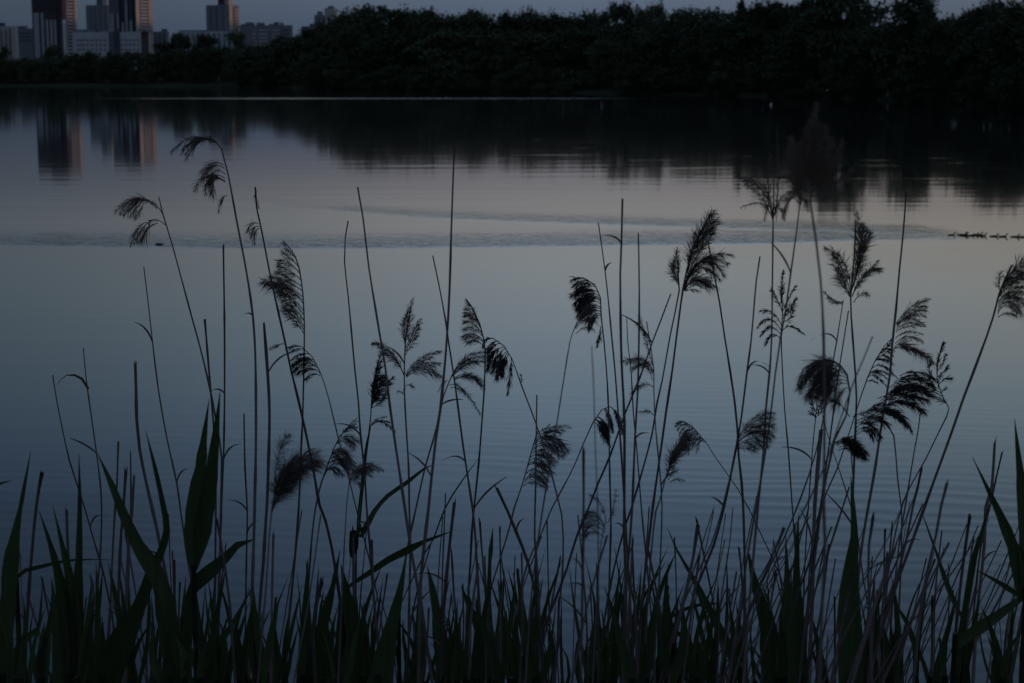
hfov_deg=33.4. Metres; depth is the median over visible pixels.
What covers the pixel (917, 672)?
reed shoot
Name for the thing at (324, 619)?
reed shoot
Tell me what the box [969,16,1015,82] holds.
broadleaf tree
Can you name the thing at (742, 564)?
reed stalk
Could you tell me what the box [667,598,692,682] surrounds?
reed shoot
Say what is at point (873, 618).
reed stalk
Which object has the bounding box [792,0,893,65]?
broadleaf tree
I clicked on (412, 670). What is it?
reed shoot
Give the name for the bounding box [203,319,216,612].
reed stalk
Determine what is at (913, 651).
reed shoot
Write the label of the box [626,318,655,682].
reed stalk
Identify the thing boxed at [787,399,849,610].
reed
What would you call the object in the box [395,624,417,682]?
reed shoot
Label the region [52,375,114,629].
reed stalk
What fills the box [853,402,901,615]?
reed
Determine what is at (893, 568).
reed stalk
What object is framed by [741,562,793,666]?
reed stalk
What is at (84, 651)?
reed shoot
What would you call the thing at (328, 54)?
shrub
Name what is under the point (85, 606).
reed stalk
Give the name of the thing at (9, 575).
reed shoot
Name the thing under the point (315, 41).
shrub
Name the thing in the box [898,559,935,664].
reed stalk
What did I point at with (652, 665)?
reed shoot
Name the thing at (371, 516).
reed stalk
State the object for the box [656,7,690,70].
broadleaf tree
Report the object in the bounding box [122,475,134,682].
reed stalk
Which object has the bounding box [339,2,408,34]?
broadleaf tree
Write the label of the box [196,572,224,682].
reed shoot
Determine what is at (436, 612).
reed shoot
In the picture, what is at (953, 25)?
broadleaf tree
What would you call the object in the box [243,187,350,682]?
reed
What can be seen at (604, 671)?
reed shoot
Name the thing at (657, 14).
broadleaf tree
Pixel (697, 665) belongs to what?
reed shoot
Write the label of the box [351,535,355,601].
reed stalk
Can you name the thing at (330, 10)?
apartment tower
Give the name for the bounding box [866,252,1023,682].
reed
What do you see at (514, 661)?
reed shoot
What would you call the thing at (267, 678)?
reed shoot
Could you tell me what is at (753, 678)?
reed stalk
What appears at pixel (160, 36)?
housing block
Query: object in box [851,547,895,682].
reed stalk
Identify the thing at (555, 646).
reed stalk
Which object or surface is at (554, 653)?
reed shoot
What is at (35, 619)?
reed stalk
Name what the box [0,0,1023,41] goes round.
sky
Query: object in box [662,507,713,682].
reed stalk
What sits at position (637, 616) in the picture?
reed stalk
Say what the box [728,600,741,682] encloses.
reed shoot
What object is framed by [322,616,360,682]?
reed shoot
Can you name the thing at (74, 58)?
shrub
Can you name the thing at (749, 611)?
reed stalk
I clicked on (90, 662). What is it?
reed shoot
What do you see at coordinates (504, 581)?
reed stalk
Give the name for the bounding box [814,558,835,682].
reed stalk
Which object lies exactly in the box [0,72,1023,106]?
ground
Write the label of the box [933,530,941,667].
reed stalk
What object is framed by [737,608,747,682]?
reed stalk
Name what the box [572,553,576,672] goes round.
reed stalk
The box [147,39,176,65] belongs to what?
broadleaf tree
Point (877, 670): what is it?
reed shoot
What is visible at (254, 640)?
reed shoot
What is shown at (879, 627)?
reed shoot
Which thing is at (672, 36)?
broadleaf tree
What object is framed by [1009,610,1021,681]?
reed stalk
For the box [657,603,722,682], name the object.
reed shoot
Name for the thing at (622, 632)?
reed shoot
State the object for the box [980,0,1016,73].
broadleaf tree
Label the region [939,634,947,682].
reed shoot
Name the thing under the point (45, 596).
reed stalk
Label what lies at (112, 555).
reed stalk
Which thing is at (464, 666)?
reed shoot
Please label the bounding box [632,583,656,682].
reed shoot
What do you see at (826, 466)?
reed stalk
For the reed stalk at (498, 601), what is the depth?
3.55 m
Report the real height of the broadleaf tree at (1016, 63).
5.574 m
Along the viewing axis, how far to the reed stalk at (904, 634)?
2.13 m
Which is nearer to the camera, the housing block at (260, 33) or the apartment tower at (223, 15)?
the housing block at (260, 33)
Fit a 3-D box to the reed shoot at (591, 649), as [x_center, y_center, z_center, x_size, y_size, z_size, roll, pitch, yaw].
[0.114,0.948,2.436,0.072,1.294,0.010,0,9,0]
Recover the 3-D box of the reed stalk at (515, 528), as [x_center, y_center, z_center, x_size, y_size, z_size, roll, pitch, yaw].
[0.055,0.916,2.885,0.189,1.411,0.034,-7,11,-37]
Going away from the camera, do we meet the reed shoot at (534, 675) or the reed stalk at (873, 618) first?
the reed shoot at (534, 675)
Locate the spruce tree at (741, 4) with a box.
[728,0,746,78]
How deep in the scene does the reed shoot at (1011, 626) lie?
4.47 m
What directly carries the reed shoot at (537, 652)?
on the ground
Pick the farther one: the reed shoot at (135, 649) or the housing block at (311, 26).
the housing block at (311, 26)
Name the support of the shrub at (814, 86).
on the ground
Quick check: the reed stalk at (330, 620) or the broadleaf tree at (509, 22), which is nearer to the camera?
the reed stalk at (330, 620)
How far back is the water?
17.86 m
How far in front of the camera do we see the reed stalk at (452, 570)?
3.41 m
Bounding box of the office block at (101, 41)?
[72,29,152,68]
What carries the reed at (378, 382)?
on the ground
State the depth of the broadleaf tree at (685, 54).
207.69 m
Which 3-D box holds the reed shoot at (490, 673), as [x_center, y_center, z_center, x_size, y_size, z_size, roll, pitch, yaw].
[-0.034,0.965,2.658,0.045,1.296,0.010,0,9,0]
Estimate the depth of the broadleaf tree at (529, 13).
255.35 m
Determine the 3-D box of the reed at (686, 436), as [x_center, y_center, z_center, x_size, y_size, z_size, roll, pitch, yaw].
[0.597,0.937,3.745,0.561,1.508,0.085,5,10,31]
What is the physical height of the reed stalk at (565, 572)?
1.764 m
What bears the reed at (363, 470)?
on the ground
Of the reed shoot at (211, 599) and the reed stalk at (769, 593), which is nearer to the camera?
the reed shoot at (211, 599)
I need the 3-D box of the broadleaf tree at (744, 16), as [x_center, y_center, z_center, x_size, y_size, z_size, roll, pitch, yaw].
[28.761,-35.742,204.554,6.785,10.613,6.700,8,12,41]
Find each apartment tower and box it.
[31,0,77,70]
[108,0,153,53]
[206,0,239,43]
[314,11,324,26]
[324,6,336,24]
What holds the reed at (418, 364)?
on the ground
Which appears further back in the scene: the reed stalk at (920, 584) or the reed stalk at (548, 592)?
the reed stalk at (548, 592)
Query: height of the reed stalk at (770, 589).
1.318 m
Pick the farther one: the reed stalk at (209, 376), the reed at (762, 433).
the reed stalk at (209, 376)
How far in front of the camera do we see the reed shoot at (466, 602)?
2.80 m
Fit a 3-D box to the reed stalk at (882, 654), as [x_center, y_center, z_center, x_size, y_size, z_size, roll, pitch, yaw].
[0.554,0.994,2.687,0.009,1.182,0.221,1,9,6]
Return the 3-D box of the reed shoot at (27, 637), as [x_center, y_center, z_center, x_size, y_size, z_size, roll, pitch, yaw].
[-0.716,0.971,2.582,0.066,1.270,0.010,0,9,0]
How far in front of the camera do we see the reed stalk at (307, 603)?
2.57 m
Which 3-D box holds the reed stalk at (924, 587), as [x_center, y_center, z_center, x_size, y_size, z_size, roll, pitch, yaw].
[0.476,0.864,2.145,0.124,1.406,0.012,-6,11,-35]
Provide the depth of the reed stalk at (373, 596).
2.67 m
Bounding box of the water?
[0,86,1023,682]
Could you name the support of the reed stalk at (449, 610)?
on the ground
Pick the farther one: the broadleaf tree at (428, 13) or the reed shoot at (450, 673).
the broadleaf tree at (428, 13)
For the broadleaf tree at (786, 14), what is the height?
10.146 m
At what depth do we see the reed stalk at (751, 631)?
3.99 m
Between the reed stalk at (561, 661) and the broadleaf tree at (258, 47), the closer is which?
the reed stalk at (561, 661)
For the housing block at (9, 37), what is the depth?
1280.72 m
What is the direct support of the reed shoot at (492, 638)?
on the ground
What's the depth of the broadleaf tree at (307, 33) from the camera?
308.84 m
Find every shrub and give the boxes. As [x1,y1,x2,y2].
[0,44,17,78]
[10,57,36,81]
[15,56,41,83]
[41,56,68,81]
[49,53,79,81]
[65,51,85,81]
[76,49,105,82]
[95,50,126,81]
[116,50,144,81]
[124,50,156,83]
[136,52,157,79]
[246,56,294,86]
[299,32,339,77]
[310,32,378,78]
[548,67,582,87]
[614,33,686,84]
[804,75,838,94]
[821,88,844,97]
[982,67,1023,101]
[990,60,1023,104]
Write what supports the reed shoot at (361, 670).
on the ground
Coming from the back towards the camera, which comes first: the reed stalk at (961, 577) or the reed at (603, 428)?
the reed at (603, 428)
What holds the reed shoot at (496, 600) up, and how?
on the ground
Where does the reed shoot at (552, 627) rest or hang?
on the ground
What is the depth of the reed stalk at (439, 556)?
5.03 m
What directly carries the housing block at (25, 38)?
on the ground
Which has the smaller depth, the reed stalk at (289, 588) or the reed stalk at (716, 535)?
the reed stalk at (716, 535)
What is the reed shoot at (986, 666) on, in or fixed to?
on the ground
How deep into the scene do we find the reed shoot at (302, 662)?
2.60 m
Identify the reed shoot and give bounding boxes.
[0,451,30,682]
[0,606,22,682]
[13,598,26,682]
[13,615,20,682]
[14,578,42,661]
[15,559,104,638]
[25,608,45,682]
[29,605,50,682]
[32,610,51,682]
[39,459,83,682]
[46,603,51,682]
[74,581,93,682]
[85,566,100,682]
[86,590,129,682]
[87,430,169,682]
[91,574,102,634]
[93,619,104,668]
[97,453,180,676]
[108,563,138,682]
[128,610,152,682]
[138,598,150,682]
[149,595,154,682]
[149,615,172,682]
[154,582,195,682]
[154,609,192,671]
[155,627,161,682]
[180,578,185,631]
[182,539,254,655]
[183,393,219,682]
[189,584,253,682]
[191,590,211,678]
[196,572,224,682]
[197,598,227,682]
[201,592,204,625]
[205,589,228,644]
[206,601,230,682]
[208,582,217,628]
[211,575,216,623]
[217,576,252,682]
[224,603,248,678]
[228,589,248,679]
[234,578,287,682]
[234,621,250,682]
[248,588,269,682]
[249,585,278,682]
[263,628,297,682]
[274,587,301,682]
[274,630,290,682]
[296,561,311,682]
[297,576,300,623]
[305,551,339,682]
[312,567,318,628]
[318,591,323,619]
[320,607,337,682]
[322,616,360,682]
[327,602,342,682]
[334,602,341,676]
[340,602,372,651]
[341,532,448,678]
[341,565,370,682]
[351,569,380,682]
[357,580,382,645]
[361,606,368,654]
[362,607,369,663]
[367,553,406,682]
[370,589,378,667]
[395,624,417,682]
[397,459,477,682]
[401,596,417,682]
[402,617,447,682]
[425,579,450,681]
[427,566,446,682]
[432,612,454,646]
[432,616,452,651]
[439,604,459,677]
[440,600,464,682]
[445,621,463,682]
[456,588,477,682]
[461,586,478,627]
[466,587,494,635]
[469,582,488,682]
[473,581,515,682]
[474,553,504,682]
[474,566,504,682]
[487,529,492,658]
[491,584,512,640]
[498,583,503,657]
[503,573,542,665]
[504,613,521,682]
[508,570,547,665]
[512,572,543,682]
[518,572,552,682]
[522,556,563,667]
[531,548,545,668]
[535,566,555,682]
[535,575,555,680]
[560,600,570,682]
[569,568,620,682]
[574,603,594,682]
[584,596,599,679]
[585,558,623,682]
[594,562,665,682]
[597,561,620,682]
[604,586,646,682]
[614,547,641,646]
[619,604,622,682]
[623,598,647,678]
[629,547,667,677]
[632,575,639,658]
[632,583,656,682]
[643,596,656,682]
[646,551,676,665]
[648,562,686,682]
[650,583,684,682]
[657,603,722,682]
[658,592,677,682]
[667,528,745,682]
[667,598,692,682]
[681,589,705,682]
[685,641,701,682]
[688,589,719,682]
[690,577,716,682]
[693,584,718,674]
[698,554,727,682]
[708,585,719,675]
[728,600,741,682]
[747,532,796,682]
[749,581,769,680]
[750,626,764,682]
[759,603,786,682]
[760,579,775,624]
[768,562,791,621]
[778,600,789,682]
[791,512,808,682]
[808,620,827,682]
[838,475,863,682]
[859,594,872,629]
[863,587,882,682]
[864,647,878,682]
[865,608,879,646]
[866,601,888,648]
[883,582,899,682]
[890,559,933,682]
[900,610,932,682]
[912,622,923,665]
[915,590,926,682]
[920,508,966,682]
[933,588,957,682]
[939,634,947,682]
[950,598,1021,682]
[956,505,988,682]
[964,598,979,682]
[972,457,1023,682]
[977,570,1016,596]
[980,632,993,682]
[981,607,1020,682]
[1003,589,1021,682]
[1014,418,1023,585]
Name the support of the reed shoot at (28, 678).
on the ground
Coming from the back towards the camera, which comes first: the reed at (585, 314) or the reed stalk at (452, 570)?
the reed stalk at (452, 570)
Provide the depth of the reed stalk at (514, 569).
3.88 m
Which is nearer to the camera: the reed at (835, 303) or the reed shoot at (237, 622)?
the reed at (835, 303)
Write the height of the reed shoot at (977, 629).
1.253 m
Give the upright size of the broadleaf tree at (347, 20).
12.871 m
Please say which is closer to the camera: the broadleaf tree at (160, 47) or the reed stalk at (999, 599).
the reed stalk at (999, 599)
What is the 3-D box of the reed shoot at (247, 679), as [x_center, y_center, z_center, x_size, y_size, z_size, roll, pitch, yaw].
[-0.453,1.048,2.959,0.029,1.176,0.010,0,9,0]
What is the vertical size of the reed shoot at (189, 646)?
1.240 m
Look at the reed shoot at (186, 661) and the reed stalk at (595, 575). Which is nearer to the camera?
the reed stalk at (595, 575)
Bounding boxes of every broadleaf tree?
[39,44,64,80]
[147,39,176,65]
[163,32,198,80]
[192,30,224,74]
[217,27,248,80]
[237,41,274,59]
[260,37,325,79]
[266,34,301,50]
[290,26,319,53]
[312,15,342,46]
[317,9,378,58]
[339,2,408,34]
[358,7,426,69]
[384,3,446,39]
[386,28,437,73]
[401,25,481,69]
[413,14,456,79]
[420,33,494,73]
[440,8,488,49]
[453,6,493,35]
[480,9,512,36]
[492,10,528,80]
[514,5,538,30]
[515,7,568,79]
[544,12,577,77]
[559,27,613,71]
[564,7,608,36]
[570,21,636,80]
[582,9,613,80]
[583,35,621,87]
[595,0,636,39]
[623,4,652,57]
[640,0,668,62]
[645,20,696,77]
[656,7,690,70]
[664,22,719,72]
[666,5,712,42]
[674,5,733,79]
[708,8,736,31]
[732,2,766,50]
[746,0,784,82]
[754,0,789,53]
[762,2,803,61]
[785,19,854,86]
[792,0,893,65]
[805,17,872,66]
[831,20,874,70]
[833,0,875,75]
[857,20,888,60]
[867,22,916,74]
[870,0,947,65]
[894,7,933,68]
[909,18,959,88]
[914,0,937,72]
[925,16,951,73]
[932,5,979,72]
[949,3,986,66]
[954,26,995,85]
[960,0,1005,89]
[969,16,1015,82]
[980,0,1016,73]
[980,33,1022,77]
[982,0,1023,66]
[990,15,1023,64]
[1003,17,1023,63]
[1004,31,1023,82]
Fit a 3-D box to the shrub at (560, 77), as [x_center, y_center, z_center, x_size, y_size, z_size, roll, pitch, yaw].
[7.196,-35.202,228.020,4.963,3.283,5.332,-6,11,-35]
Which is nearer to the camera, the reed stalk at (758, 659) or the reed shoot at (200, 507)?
the reed shoot at (200, 507)
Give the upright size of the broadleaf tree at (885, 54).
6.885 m
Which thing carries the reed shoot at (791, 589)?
on the ground
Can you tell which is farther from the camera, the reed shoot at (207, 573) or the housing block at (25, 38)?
the housing block at (25, 38)
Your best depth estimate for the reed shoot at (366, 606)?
3.96 m
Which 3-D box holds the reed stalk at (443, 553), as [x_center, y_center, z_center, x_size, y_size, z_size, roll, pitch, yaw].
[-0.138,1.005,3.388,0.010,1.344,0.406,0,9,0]
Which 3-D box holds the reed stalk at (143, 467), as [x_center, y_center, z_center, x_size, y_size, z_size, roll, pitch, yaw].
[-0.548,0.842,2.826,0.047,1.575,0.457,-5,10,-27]
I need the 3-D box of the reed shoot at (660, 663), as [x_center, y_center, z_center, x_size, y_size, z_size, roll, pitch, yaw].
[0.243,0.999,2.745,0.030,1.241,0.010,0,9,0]
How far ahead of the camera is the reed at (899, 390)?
2.80 m
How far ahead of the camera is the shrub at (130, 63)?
337.34 m
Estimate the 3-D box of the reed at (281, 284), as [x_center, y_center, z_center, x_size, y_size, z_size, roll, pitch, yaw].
[-0.628,0.739,4.632,0.167,2.032,0.151,-7,11,-38]
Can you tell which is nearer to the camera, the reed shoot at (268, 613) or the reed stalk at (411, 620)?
the reed stalk at (411, 620)
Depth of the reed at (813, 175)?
1.61 m
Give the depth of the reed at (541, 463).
4.01 m
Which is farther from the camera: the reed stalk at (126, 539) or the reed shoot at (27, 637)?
the reed stalk at (126, 539)
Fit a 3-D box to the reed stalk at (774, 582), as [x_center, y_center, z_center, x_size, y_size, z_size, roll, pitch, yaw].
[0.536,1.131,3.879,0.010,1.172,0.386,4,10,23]
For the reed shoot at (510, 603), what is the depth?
4.22 m
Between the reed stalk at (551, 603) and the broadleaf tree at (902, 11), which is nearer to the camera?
the reed stalk at (551, 603)
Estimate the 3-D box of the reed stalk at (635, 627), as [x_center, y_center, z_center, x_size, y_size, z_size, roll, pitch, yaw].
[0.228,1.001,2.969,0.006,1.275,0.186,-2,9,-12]
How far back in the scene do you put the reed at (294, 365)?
3.67 m
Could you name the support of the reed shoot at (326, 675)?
on the ground
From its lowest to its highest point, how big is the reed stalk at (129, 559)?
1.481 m
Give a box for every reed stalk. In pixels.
[14,471,43,682]
[20,553,27,670]
[26,592,40,638]
[41,576,51,631]
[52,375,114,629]
[57,348,102,642]
[65,505,69,558]
[84,596,86,617]
[89,573,94,605]
[106,450,131,682]
[108,441,118,638]
[116,467,127,625]
[121,560,145,682]
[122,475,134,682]
[124,532,148,682]
[134,361,168,581]
[135,267,199,655]
[146,607,147,682]
[168,514,171,589]
[172,550,173,594]
[173,559,175,606]
[178,581,180,631]
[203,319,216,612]
[211,244,237,596]
[215,518,235,682]
[221,543,226,582]
[232,413,256,633]
[258,322,295,630]
[269,530,274,682]
[272,597,276,682]
[279,510,301,647]
[293,515,320,682]
[311,577,323,682]
[320,595,335,639]
[337,221,378,641]
[348,526,366,584]
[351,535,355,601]
[352,526,353,592]
[357,187,433,682]
[359,466,430,617]
[370,539,378,644]
[378,573,387,638]
[381,599,396,681]
[404,545,430,682]
[409,151,454,682]
[410,498,455,682]
[412,606,413,682]
[420,607,429,682]
[432,256,480,613]
[437,517,442,595]
[441,493,445,603]
[446,593,451,631]
[451,549,455,620]
[461,583,464,679]
[465,540,478,629]
[468,563,478,676]
[478,518,490,666]
[484,555,486,589]
[484,584,491,682]
[494,484,545,682]
[497,581,501,654]
[498,579,501,664]
[499,525,501,606]
[499,546,508,613]
[512,536,541,628]
[514,556,515,585]
[519,552,523,682]
[523,294,670,682]
[534,395,541,672]
[538,555,560,671]
[546,520,552,679]
[550,615,559,682]
[552,595,559,682]
[559,640,562,682]
[561,515,597,674]
[567,446,584,682]
[571,535,607,682]
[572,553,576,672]
[589,586,592,626]
[591,346,598,682]
[596,563,597,647]
[598,223,633,674]
[604,198,639,682]
[607,233,646,682]
[612,549,630,604]
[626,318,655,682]
[627,533,636,653]
[631,588,638,626]
[632,552,638,679]
[635,506,649,663]
[647,550,661,623]
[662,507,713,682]
[668,521,699,682]
[674,537,676,611]
[677,256,767,649]
[681,555,700,682]
[691,511,713,636]
[695,516,727,680]
[700,540,724,644]
[705,514,725,635]
[705,561,768,682]
[708,241,745,666]
[716,507,741,682]
[718,571,736,682]
[720,527,785,682]
[724,526,804,682]
[726,513,811,682]
[728,496,756,632]
[732,336,872,682]
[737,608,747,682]
[738,547,742,586]
[740,594,742,619]
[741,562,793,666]
[746,656,747,681]
[747,606,753,654]
[748,526,782,675]
[749,541,774,666]
[749,602,780,682]
[751,569,790,682]
[760,507,808,682]
[760,568,776,679]
[773,538,782,591]
[788,537,819,632]
[800,512,818,579]
[802,526,831,600]
[804,487,849,620]
[805,552,822,634]
[806,311,848,649]
[808,429,822,682]
[808,544,829,669]
[812,530,862,660]
[812,562,870,671]
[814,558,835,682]
[815,648,818,682]
[822,415,867,609]
[822,512,904,670]
[822,557,885,682]
[826,636,828,682]
[829,572,853,682]
[832,583,840,681]
[833,655,837,682]
[834,596,835,682]
[847,487,918,682]
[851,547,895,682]
[861,563,877,620]
[865,503,922,642]
[865,556,872,626]
[866,575,874,681]
[867,513,874,682]
[873,519,988,682]
[877,466,922,653]
[878,589,896,662]
[879,521,892,682]
[880,552,888,627]
[880,635,884,682]
[881,542,949,682]
[883,528,885,587]
[886,502,909,632]
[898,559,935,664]
[900,548,943,682]
[901,524,966,682]
[903,569,946,667]
[905,551,933,682]
[908,526,977,682]
[912,480,947,682]
[912,558,926,613]
[919,588,941,661]
[929,590,953,673]
[930,595,934,674]
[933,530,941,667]
[940,540,1001,675]
[947,564,949,644]
[948,564,1000,678]
[948,566,1009,681]
[950,514,970,675]
[962,536,974,605]
[966,587,974,629]
[969,451,1002,670]
[971,438,1000,682]
[977,574,1012,640]
[979,528,1017,619]
[986,561,1009,682]
[998,608,1001,651]
[1004,585,1014,652]
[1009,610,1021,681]
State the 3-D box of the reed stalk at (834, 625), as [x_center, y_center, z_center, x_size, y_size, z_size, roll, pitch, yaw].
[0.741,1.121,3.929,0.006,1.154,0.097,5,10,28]
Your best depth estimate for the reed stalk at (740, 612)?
3.19 m
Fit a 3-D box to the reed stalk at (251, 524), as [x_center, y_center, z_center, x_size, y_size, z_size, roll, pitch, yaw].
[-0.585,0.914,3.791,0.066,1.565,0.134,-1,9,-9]
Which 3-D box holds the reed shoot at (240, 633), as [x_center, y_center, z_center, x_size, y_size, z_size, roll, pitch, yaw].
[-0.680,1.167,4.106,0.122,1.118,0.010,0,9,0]
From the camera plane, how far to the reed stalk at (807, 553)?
3.50 m
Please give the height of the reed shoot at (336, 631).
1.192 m
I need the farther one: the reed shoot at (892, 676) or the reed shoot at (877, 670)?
the reed shoot at (877, 670)
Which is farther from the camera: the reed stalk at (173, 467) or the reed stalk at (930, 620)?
the reed stalk at (173, 467)
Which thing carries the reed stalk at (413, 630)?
on the ground
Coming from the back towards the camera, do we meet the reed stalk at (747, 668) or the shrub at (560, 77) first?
the shrub at (560, 77)
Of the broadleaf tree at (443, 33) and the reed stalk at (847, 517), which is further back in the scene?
the broadleaf tree at (443, 33)
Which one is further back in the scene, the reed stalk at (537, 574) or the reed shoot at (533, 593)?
the reed shoot at (533, 593)
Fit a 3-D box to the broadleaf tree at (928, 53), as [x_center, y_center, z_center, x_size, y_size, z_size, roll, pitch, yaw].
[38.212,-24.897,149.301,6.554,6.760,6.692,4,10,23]
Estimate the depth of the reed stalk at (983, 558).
2.73 m
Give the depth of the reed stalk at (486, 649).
2.49 m
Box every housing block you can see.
[0,23,18,59]
[18,26,33,65]
[153,29,168,54]
[179,30,233,54]
[239,22,292,50]
[301,24,314,36]
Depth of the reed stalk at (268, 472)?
2.94 m
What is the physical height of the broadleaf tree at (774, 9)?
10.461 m
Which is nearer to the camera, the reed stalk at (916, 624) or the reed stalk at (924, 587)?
the reed stalk at (924, 587)
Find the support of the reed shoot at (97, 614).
on the ground
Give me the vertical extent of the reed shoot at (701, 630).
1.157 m
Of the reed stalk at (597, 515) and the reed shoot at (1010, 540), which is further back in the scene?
the reed shoot at (1010, 540)
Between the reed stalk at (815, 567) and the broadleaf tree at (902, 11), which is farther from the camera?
the broadleaf tree at (902, 11)
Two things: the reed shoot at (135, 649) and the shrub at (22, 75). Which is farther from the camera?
the shrub at (22, 75)
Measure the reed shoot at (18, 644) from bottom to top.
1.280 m
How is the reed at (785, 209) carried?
on the ground
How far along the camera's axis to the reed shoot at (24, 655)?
2.54 m
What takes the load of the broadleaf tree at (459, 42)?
on the ground
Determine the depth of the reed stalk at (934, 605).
3.61 m
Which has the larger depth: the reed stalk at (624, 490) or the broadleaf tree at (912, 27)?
the broadleaf tree at (912, 27)
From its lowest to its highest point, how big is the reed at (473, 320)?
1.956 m
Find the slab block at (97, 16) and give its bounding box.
[86,0,108,29]
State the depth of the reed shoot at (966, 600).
2.59 m
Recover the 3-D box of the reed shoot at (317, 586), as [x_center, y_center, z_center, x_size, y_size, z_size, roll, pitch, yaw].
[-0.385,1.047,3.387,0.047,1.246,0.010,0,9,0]
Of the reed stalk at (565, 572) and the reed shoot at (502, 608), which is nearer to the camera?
the reed stalk at (565, 572)
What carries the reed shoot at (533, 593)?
on the ground
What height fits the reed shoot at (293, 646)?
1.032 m
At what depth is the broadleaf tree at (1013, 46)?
133.09 m
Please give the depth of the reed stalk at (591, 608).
3.55 m
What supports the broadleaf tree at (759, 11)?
on the ground
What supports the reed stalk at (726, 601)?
on the ground
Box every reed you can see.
[113,193,227,645]
[170,133,256,678]
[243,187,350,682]
[256,240,317,661]
[257,429,329,682]
[285,344,382,631]
[309,418,363,584]
[337,459,384,682]
[355,355,395,608]
[370,298,443,682]
[391,350,486,682]
[460,299,505,617]
[471,423,570,657]
[482,337,563,682]
[516,406,622,616]
[524,291,599,682]
[568,276,611,643]
[579,488,618,682]
[597,246,684,680]
[619,313,679,682]
[635,208,734,682]
[643,438,690,682]
[659,407,777,682]
[673,420,782,583]
[727,136,810,682]
[736,124,796,682]
[736,290,843,639]
[756,270,805,549]
[780,102,855,682]
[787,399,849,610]
[794,351,850,682]
[800,338,897,598]
[822,210,883,492]
[832,435,870,682]
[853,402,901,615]
[858,192,936,580]
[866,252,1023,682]
[875,369,937,642]
[877,341,954,669]
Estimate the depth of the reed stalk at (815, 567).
2.80 m
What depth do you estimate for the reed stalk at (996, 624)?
4.98 m
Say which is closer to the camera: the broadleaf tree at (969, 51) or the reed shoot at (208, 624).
the reed shoot at (208, 624)
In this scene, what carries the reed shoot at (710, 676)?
on the ground
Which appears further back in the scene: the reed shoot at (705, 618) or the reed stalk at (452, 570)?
the reed shoot at (705, 618)
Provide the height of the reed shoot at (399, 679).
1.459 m
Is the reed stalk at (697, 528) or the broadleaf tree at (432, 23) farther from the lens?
the broadleaf tree at (432, 23)
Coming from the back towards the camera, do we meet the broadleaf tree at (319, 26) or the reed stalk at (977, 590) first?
the broadleaf tree at (319, 26)
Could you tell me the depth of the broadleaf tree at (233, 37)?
336.20 m
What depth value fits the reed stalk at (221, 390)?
3.21 m
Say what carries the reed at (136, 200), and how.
on the ground
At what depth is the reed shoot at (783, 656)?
2.31 m
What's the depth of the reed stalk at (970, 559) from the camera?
2.83 m
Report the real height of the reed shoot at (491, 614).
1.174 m
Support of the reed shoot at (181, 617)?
on the ground
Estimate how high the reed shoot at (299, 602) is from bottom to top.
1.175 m
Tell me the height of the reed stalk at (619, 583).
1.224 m
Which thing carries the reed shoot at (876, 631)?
on the ground
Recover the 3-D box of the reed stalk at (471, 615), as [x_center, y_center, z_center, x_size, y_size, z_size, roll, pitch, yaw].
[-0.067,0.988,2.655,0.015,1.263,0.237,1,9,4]
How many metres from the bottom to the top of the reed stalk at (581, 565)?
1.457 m
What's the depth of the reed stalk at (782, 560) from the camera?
4.25 m
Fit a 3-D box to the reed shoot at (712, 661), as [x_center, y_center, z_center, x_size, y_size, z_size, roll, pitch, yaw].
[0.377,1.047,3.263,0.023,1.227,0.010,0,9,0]
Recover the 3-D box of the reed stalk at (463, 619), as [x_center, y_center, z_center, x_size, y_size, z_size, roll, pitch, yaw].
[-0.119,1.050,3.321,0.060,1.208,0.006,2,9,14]
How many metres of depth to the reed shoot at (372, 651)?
3.45 m
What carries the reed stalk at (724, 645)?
on the ground
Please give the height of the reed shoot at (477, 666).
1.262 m
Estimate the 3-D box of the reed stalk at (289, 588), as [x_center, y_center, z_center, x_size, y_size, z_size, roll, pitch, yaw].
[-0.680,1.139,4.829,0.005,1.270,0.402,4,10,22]
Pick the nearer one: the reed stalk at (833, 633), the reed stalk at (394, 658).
the reed stalk at (394, 658)
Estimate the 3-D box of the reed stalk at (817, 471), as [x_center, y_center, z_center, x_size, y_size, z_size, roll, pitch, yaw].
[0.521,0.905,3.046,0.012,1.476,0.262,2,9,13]
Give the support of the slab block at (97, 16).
on the ground
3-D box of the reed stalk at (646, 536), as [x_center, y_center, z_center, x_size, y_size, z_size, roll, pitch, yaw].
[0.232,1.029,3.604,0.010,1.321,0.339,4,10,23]
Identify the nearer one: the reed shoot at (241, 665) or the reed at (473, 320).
the reed shoot at (241, 665)
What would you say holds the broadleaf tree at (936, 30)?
on the ground
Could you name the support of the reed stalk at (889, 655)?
on the ground
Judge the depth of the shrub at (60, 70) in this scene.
344.71 m
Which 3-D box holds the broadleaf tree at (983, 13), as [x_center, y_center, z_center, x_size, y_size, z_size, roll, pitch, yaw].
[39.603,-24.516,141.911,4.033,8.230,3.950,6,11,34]
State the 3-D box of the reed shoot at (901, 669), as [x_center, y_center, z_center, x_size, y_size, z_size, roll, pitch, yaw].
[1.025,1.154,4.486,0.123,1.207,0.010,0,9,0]
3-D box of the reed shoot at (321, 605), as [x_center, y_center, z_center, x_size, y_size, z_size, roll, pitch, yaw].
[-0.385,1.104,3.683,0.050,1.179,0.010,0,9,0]
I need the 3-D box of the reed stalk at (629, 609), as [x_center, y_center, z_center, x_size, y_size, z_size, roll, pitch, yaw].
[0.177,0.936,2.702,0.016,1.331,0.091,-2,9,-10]
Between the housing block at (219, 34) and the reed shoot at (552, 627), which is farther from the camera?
the housing block at (219, 34)
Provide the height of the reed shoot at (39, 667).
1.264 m
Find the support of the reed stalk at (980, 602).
on the ground
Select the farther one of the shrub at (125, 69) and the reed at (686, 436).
the shrub at (125, 69)
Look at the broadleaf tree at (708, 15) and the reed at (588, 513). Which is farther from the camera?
the broadleaf tree at (708, 15)

